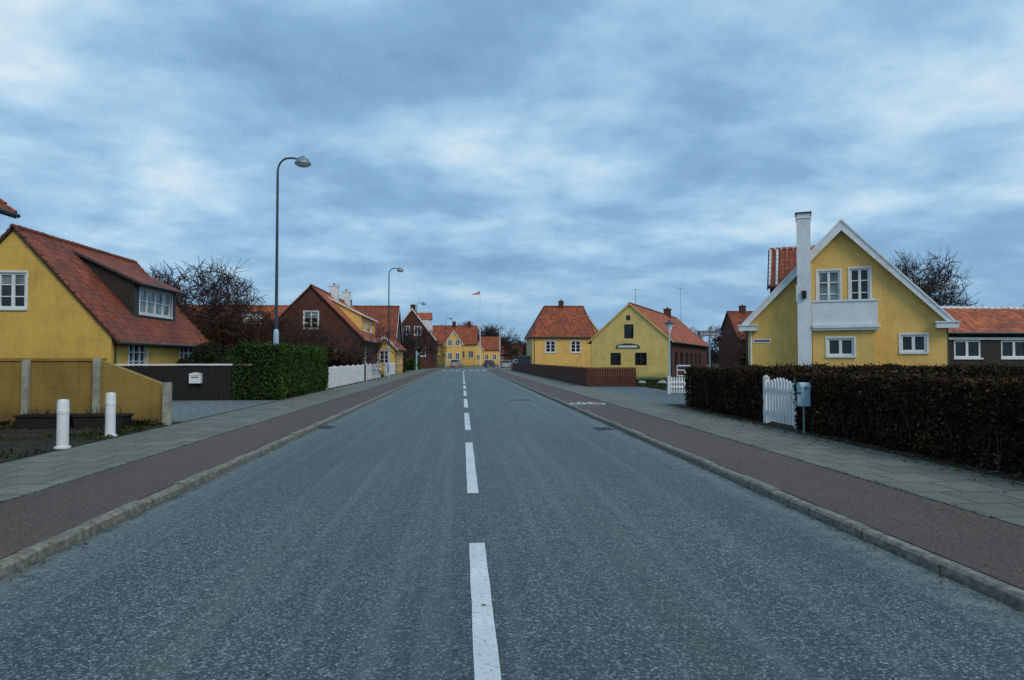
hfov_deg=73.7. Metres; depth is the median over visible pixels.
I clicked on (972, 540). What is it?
cycle path
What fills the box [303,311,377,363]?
window frames
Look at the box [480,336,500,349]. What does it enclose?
roof
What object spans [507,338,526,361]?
bare tree
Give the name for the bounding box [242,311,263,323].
roof dormer
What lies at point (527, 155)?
sky
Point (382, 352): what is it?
window glass
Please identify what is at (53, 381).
garden wall
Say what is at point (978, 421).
hedge
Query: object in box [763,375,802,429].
garden gate
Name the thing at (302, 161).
street lamp
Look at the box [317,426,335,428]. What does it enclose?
drain grate
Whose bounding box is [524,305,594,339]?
roof
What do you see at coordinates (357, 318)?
dormer
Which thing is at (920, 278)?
bare tree
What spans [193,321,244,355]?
garden bush
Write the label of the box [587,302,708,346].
roof
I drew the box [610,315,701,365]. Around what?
window frames
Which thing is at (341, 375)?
picket fence
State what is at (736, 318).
roof
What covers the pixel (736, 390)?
hedge
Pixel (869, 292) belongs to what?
window frames
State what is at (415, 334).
window glass
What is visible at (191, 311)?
bare tree
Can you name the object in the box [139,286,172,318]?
dormer frames
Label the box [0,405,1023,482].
soil border
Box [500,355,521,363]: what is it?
walls
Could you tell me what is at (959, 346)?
window glass
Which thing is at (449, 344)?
window glass
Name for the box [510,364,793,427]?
garden ground
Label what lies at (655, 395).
side street
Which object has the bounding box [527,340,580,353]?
window frames
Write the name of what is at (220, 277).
bare tree
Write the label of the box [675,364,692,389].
notice board
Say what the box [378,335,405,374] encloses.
yellow annex
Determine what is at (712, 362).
distant tree line
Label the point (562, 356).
walls
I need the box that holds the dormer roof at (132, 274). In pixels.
[72,250,185,294]
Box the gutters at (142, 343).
[114,341,213,363]
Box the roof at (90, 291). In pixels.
[0,223,212,347]
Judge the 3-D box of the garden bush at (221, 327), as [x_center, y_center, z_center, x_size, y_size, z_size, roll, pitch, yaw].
[-20.230,0.075,49.080,8.350,5.734,7.653,0,-2,-4]
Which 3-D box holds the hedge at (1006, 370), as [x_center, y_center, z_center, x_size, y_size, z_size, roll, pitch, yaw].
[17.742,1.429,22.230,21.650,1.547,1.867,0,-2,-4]
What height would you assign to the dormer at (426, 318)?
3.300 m
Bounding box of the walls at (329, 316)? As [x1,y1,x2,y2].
[274,287,377,376]
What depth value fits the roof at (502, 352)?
226.03 m
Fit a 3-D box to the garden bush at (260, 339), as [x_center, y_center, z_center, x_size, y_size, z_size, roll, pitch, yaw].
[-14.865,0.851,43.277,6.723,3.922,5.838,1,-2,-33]
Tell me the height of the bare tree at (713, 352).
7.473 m
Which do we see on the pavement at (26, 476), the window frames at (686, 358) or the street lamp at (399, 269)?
the street lamp at (399, 269)
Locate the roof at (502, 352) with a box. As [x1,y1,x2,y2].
[500,343,522,353]
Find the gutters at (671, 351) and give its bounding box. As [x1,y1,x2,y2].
[589,342,710,375]
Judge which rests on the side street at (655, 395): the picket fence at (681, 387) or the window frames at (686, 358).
the picket fence at (681, 387)
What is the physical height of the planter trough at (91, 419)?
0.490 m
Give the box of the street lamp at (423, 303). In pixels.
[416,302,425,369]
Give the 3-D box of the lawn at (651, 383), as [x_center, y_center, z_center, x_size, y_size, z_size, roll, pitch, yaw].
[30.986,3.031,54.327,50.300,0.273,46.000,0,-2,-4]
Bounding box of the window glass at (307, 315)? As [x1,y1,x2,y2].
[305,313,341,351]
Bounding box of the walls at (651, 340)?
[592,305,706,376]
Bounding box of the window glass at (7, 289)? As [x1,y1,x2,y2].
[2,275,191,365]
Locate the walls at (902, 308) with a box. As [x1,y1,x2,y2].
[748,230,947,367]
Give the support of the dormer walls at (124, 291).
on the roof at (90, 291)
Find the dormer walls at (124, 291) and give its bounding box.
[82,259,175,321]
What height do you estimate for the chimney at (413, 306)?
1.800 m
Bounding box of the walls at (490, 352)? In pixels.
[483,350,498,364]
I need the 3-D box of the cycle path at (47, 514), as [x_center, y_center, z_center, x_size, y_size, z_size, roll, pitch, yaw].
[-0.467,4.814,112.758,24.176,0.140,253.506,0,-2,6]
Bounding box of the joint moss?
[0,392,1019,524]
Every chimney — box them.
[328,283,339,300]
[341,289,350,306]
[410,304,415,311]
[558,299,563,307]
[663,307,671,317]
[738,304,745,313]
[795,211,811,365]
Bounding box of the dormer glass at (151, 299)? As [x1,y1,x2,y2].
[140,290,168,315]
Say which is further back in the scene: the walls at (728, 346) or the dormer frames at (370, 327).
the walls at (728, 346)
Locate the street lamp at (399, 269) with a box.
[387,267,403,376]
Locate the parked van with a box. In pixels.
[517,356,529,363]
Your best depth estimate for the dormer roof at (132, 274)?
34.03 m
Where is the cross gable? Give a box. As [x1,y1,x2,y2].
[767,245,815,292]
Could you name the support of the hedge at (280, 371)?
on the garden ground at (225, 412)
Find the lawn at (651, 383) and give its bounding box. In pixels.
[636,376,684,391]
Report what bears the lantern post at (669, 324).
on the side street at (655, 395)
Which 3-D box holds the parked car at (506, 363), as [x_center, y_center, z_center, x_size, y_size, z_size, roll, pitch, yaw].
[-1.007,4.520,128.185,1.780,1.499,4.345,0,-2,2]
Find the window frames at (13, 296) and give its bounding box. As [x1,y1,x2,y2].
[0,270,192,365]
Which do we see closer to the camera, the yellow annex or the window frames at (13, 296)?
the window frames at (13, 296)
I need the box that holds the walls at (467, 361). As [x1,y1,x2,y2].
[437,345,476,365]
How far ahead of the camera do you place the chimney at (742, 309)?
92.33 m
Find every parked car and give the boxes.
[450,360,461,366]
[484,360,494,366]
[502,360,511,367]
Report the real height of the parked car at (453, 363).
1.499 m
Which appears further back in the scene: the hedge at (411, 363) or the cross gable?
the hedge at (411, 363)
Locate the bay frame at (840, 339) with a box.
[825,336,855,357]
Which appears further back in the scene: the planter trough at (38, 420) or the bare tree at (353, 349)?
the bare tree at (353, 349)
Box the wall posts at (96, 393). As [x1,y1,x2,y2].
[20,359,171,424]
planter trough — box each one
[13,407,74,428]
[70,406,133,427]
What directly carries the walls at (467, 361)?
on the garden ground at (225, 412)
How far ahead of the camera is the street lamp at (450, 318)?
131.41 m
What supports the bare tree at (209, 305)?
on the garden ground at (225, 412)
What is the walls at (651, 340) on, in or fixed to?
on the garden ground at (777, 423)
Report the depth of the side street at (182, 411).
21.50 m
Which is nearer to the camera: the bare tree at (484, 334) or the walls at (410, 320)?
the walls at (410, 320)
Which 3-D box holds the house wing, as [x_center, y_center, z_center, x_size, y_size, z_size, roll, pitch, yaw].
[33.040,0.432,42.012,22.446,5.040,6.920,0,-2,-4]
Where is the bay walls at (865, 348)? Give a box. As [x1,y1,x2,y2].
[812,330,875,371]
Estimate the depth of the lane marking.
4.41 m
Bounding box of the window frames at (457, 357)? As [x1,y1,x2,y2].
[448,340,459,359]
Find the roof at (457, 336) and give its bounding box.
[443,330,463,345]
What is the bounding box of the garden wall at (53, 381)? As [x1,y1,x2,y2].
[0,358,162,422]
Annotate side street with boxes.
[172,400,277,421]
[590,386,688,403]
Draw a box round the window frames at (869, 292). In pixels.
[816,266,928,353]
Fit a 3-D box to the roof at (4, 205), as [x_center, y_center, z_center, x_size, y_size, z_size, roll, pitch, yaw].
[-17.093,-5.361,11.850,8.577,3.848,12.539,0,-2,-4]
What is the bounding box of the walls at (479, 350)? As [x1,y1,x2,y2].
[477,343,482,364]
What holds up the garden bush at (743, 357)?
on the lawn at (651, 383)
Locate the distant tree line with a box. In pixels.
[479,339,718,363]
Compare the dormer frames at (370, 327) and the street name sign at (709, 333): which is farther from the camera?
the dormer frames at (370, 327)
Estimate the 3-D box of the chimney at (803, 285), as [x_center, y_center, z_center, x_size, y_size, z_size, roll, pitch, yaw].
[13.791,-1.679,32.214,0.720,8.600,1.140,-1,-2,23]
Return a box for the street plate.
[750,331,770,364]
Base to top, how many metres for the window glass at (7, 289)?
4.250 m
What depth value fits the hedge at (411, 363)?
97.31 m
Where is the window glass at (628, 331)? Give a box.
[611,316,676,363]
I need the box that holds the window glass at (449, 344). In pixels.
[448,341,458,358]
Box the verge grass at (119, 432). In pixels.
[0,422,164,458]
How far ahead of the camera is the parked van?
88.03 m
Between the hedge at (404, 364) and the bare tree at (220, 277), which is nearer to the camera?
the bare tree at (220, 277)
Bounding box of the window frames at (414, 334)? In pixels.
[403,326,425,356]
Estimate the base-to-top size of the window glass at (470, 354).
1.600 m
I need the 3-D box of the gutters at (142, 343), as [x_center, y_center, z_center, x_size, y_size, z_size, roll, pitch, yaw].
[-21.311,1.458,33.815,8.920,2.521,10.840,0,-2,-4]
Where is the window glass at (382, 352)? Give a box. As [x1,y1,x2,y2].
[381,351,386,362]
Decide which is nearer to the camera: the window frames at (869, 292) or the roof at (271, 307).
the window frames at (869, 292)
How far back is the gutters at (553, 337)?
85.53 m
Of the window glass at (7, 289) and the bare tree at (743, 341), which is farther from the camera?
the bare tree at (743, 341)
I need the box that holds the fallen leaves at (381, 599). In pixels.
[184,424,696,675]
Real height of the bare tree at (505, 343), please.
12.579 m
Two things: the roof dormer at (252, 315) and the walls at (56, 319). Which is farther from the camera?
the roof dormer at (252, 315)
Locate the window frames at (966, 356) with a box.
[953,340,1023,358]
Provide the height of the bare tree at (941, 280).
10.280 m
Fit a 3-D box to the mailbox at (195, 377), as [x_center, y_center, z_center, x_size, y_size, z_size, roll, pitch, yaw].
[-11.764,1.716,25.375,0.420,1.022,0.200,0,-2,-4]
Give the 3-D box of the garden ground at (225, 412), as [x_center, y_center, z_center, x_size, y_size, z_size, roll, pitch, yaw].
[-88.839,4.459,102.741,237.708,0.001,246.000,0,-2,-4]
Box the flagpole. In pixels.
[499,302,499,365]
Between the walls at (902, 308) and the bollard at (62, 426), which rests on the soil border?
the bollard at (62, 426)
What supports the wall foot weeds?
on the garden ground at (225, 412)
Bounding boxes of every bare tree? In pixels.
[140,266,241,332]
[143,256,286,343]
[149,255,305,342]
[157,268,258,330]
[234,308,316,344]
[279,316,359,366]
[313,324,410,379]
[401,322,413,358]
[402,325,448,366]
[457,320,506,350]
[478,323,504,354]
[478,323,508,350]
[479,325,520,359]
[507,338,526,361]
[690,325,720,365]
[730,321,745,363]
[889,246,983,306]
[891,251,949,303]
[898,260,974,306]
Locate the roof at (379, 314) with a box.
[353,305,402,340]
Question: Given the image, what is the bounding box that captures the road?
[0,366,1023,679]
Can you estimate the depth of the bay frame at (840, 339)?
31.36 m
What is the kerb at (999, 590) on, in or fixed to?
on the ground
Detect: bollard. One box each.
[54,399,70,448]
[104,392,116,436]
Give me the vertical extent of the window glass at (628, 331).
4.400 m
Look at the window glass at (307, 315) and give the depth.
57.13 m
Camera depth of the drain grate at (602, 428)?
15.65 m
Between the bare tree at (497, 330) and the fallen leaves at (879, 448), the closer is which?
the fallen leaves at (879, 448)
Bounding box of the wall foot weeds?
[0,418,160,427]
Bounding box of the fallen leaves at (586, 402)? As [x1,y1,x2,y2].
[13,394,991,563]
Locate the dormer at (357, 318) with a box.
[329,297,377,333]
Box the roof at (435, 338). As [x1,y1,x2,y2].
[401,308,437,340]
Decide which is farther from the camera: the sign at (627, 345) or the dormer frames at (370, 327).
the dormer frames at (370, 327)
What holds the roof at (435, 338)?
attached to the walls at (410, 320)
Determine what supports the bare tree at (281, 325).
on the garden ground at (225, 412)
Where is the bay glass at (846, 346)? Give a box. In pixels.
[829,340,851,353]
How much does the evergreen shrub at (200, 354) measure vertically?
2.910 m
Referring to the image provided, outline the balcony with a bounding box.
[812,298,880,330]
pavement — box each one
[0,365,501,502]
[498,367,1023,527]
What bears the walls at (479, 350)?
on the garden ground at (225, 412)
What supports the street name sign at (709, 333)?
on the side street at (655, 395)
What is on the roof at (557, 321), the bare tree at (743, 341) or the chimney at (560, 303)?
the chimney at (560, 303)
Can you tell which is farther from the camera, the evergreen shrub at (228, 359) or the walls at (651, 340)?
the walls at (651, 340)
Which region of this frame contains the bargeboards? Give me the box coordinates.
[737,219,960,332]
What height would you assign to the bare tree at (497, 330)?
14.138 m
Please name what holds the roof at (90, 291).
on the walls at (56, 319)
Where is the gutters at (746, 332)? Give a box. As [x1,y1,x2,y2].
[743,328,948,364]
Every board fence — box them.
[116,364,251,399]
[512,363,636,386]
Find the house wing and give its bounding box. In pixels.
[940,306,1023,366]
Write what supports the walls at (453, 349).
on the garden ground at (225, 412)
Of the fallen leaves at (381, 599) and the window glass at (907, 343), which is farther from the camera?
the window glass at (907, 343)
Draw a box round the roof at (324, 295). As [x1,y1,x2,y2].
[272,284,381,344]
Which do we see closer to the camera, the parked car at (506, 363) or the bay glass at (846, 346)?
the bay glass at (846, 346)
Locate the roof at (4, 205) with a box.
[0,198,17,218]
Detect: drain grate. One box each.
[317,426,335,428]
[594,427,613,429]
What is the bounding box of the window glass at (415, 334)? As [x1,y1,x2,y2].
[403,327,424,355]
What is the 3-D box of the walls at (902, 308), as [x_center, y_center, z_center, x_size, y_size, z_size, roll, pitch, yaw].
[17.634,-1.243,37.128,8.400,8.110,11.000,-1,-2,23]
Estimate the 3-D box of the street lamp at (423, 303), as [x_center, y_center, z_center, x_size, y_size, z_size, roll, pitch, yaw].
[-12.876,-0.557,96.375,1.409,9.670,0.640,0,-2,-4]
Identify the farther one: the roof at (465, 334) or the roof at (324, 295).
the roof at (465, 334)
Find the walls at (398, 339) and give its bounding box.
[395,321,400,343]
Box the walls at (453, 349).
[446,332,462,365]
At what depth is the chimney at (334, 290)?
65.20 m
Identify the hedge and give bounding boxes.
[229,340,329,399]
[397,359,406,371]
[405,358,420,369]
[682,361,819,421]
[731,360,1023,379]
[789,366,1023,476]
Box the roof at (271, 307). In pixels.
[186,305,288,328]
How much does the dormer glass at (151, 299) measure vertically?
1.250 m
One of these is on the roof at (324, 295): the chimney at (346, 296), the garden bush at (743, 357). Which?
the chimney at (346, 296)
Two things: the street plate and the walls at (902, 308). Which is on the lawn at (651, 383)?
the street plate
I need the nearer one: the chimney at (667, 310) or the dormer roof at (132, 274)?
the dormer roof at (132, 274)
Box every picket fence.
[327,364,363,388]
[366,363,380,380]
[384,363,394,376]
[667,376,689,393]
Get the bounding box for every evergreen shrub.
[169,337,236,365]
[210,347,233,365]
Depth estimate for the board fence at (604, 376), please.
38.61 m
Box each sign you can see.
[616,343,639,347]
[697,328,721,366]
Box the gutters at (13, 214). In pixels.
[0,208,20,217]
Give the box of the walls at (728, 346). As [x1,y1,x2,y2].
[719,314,745,366]
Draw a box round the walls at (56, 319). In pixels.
[0,230,196,365]
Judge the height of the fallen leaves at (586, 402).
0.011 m
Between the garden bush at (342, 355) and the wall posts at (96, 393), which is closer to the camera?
the wall posts at (96, 393)
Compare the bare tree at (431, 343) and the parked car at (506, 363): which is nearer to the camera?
the bare tree at (431, 343)
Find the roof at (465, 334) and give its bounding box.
[432,325,477,343]
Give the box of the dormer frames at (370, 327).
[364,320,372,333]
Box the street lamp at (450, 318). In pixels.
[445,317,451,366]
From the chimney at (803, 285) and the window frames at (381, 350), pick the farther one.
the window frames at (381, 350)
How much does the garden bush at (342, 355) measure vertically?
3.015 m
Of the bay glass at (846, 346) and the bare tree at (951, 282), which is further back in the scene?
the bare tree at (951, 282)
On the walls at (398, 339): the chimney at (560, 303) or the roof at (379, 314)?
the roof at (379, 314)
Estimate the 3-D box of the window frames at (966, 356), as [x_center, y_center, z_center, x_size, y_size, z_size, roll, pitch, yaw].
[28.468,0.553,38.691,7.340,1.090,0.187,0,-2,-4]
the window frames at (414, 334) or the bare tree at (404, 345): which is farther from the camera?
the window frames at (414, 334)
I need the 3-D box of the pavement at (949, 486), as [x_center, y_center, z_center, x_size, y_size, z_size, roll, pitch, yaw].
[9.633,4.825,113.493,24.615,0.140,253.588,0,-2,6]
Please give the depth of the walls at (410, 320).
122.18 m
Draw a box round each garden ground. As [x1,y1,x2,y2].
[0,364,501,463]
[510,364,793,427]
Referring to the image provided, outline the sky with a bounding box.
[0,0,1023,350]
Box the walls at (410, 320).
[402,310,436,367]
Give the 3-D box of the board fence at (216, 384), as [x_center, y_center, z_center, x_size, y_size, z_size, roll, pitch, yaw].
[-17.753,1.574,25.089,16.233,1.390,0.190,0,-2,-4]
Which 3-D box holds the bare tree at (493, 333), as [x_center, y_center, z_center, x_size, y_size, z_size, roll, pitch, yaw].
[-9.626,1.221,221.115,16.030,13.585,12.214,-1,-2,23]
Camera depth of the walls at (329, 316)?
57.10 m
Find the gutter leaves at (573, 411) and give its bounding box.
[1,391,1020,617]
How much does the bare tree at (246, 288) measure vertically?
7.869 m
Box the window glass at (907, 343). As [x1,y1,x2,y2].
[819,270,923,349]
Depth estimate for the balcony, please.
31.15 m
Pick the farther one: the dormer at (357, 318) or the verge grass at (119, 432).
the dormer at (357, 318)
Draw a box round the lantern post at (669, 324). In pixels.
[664,320,673,390]
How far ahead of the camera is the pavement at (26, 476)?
11.82 m
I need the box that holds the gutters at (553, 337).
[531,337,591,363]
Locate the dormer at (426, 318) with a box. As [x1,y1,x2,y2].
[417,313,432,330]
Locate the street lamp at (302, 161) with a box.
[273,155,310,344]
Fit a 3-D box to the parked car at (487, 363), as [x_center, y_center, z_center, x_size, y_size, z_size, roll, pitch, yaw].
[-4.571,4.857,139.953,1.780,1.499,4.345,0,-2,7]
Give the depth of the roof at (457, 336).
149.37 m
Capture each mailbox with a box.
[189,372,201,399]
[796,382,813,434]
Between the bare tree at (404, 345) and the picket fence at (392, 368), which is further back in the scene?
the bare tree at (404, 345)
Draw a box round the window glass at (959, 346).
[955,342,1023,355]
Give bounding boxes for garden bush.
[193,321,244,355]
[202,310,281,347]
[233,323,316,347]
[324,345,361,370]
[736,353,745,364]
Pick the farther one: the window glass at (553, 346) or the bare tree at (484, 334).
the bare tree at (484, 334)
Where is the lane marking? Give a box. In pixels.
[463,370,500,679]
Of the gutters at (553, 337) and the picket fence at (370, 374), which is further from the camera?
the gutters at (553, 337)
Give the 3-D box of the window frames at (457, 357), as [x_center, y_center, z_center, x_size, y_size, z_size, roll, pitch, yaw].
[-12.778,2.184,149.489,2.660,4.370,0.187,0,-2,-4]
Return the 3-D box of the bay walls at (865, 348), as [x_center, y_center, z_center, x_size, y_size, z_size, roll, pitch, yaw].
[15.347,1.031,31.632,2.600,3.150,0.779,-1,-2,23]
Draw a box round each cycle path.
[0,366,480,559]
[489,367,1023,589]
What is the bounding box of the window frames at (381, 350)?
[379,350,401,363]
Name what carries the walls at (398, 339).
on the garden ground at (225, 412)
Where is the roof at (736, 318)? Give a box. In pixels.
[716,311,752,341]
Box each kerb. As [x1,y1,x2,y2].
[0,366,490,578]
[488,367,1023,611]
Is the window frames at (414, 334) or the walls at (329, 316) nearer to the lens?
the walls at (329, 316)
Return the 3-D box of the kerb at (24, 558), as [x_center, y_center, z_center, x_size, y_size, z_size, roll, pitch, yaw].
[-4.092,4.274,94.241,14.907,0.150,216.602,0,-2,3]
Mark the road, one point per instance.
(376, 518)
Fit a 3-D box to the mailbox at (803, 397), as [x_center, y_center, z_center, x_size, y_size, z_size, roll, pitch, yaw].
[5.988,1.381,13.855,0.210,1.032,0.464,0,-2,-4]
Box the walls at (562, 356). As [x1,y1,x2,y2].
[527,338,590,367]
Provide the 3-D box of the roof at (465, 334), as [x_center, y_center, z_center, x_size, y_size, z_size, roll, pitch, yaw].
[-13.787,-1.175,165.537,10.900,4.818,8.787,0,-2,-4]
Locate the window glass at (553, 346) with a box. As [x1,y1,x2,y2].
[546,342,579,351]
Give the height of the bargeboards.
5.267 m
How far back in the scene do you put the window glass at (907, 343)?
31.98 m
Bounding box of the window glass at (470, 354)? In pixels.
[463,351,472,357]
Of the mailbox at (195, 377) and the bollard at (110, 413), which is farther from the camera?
the mailbox at (195, 377)
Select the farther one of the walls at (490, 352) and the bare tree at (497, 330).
the bare tree at (497, 330)
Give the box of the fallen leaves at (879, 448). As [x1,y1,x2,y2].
[663,405,1023,491]
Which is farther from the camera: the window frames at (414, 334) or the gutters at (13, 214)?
the window frames at (414, 334)
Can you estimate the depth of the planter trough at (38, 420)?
14.94 m

